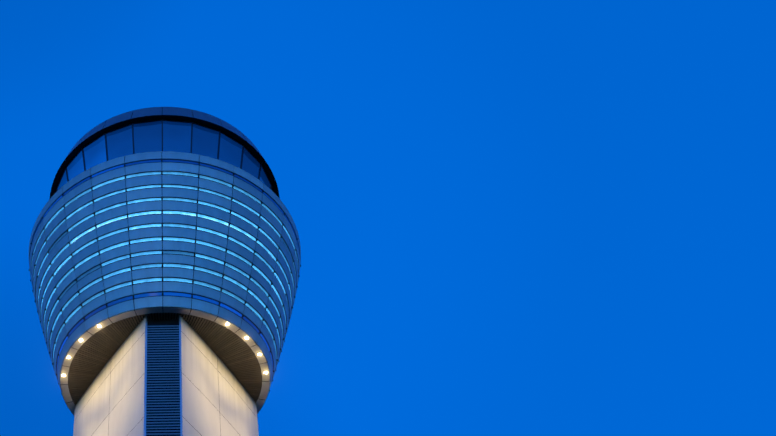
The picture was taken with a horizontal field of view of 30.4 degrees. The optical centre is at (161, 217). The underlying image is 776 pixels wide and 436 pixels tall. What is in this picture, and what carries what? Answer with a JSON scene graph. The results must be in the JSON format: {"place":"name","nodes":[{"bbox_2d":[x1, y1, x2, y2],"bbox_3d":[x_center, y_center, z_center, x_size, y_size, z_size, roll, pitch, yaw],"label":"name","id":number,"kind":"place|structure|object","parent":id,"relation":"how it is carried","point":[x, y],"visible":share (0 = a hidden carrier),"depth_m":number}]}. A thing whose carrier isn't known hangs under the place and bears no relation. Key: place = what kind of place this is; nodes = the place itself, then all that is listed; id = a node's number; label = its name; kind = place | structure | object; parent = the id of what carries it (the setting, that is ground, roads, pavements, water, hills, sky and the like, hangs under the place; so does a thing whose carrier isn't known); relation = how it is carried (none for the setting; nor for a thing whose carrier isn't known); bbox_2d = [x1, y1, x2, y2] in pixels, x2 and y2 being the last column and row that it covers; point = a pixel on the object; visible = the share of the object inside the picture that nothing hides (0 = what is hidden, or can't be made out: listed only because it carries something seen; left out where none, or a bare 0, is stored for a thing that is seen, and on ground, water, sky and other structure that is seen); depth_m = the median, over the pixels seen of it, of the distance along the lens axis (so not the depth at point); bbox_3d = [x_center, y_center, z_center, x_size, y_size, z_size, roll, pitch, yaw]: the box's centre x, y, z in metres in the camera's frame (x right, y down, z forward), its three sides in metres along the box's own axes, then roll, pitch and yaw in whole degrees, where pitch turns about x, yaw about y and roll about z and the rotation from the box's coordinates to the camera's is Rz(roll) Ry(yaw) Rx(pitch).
{"place":"outdoors","nodes":[
{"label":"outdoors","id":0,"kind":"place"},
{"bbox_2d":[73,317,258,435],"bbox_3d":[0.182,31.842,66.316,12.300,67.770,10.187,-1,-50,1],"label":"tower shaft","id":1,"kind":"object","parent":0,"point":[217,400],"depth_m":88.18},
{"bbox_2d":[144,315,181,435],"bbox_3d":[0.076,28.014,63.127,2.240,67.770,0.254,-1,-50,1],"label":"louver","id":2,"kind":"object","parent":1,"relation":"attached to","point":[163,400],"visible":0.98,"depth_m":84.98},
{"bbox_2d":[29,152,300,412],"bbox_3d":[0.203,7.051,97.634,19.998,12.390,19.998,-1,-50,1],"label":"curved facade","id":3,"kind":"structure","parent":1,"relation":"on","point":[132,232],"depth_m":93.21},
{"bbox_2d":[45,151,278,204],"bbox_3d":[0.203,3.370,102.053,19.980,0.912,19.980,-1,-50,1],"label":"tower parapet deck","id":4,"kind":"structure","parent":3,"relation":"on","point":[168,151],"depth_m":96.22},
{"bbox_2d":[56,119,272,191],"bbox_3d":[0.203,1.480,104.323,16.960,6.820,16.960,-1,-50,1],"label":"observation windows","id":5,"kind":"structure","parent":4,"relation":"on","point":[163,135],"depth_m":101.35},
{"bbox_2d":[50,107,279,198],"bbox_3d":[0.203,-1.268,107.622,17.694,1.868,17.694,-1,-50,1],"label":"cab roof","id":6,"kind":"structure","parent":5,"relation":"on","point":[166,113],"depth_m":102.65},
{"bbox_2d":[60,306,269,414],"bbox_3d":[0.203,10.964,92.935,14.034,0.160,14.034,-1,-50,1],"label":"soffit rim","id":7,"kind":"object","parent":3,"relation":"attached to","point":[239,332],"depth_m":89.97},
{"bbox_2d":[61,323,267,376],"bbox_3d":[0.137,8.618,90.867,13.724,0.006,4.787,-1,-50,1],"label":"lights","id":8,"kind":"object","parent":7,"relation":"in","point":[226,324],"visible":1,"depth_m":90.36},
{"bbox_2d":[68,313,261,405],"bbox_3d":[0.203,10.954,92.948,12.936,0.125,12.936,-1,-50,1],"label":"tower head soffit fins","id":9,"kind":"object","parent":7,"relation":"attached to","point":[235,354],"visible":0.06,"depth_m":91.14},
{"bbox_2d":[0,0,775,435],"label":"sky","id":10,"kind":"structure","parent":0,"point":[510,217]}
]}

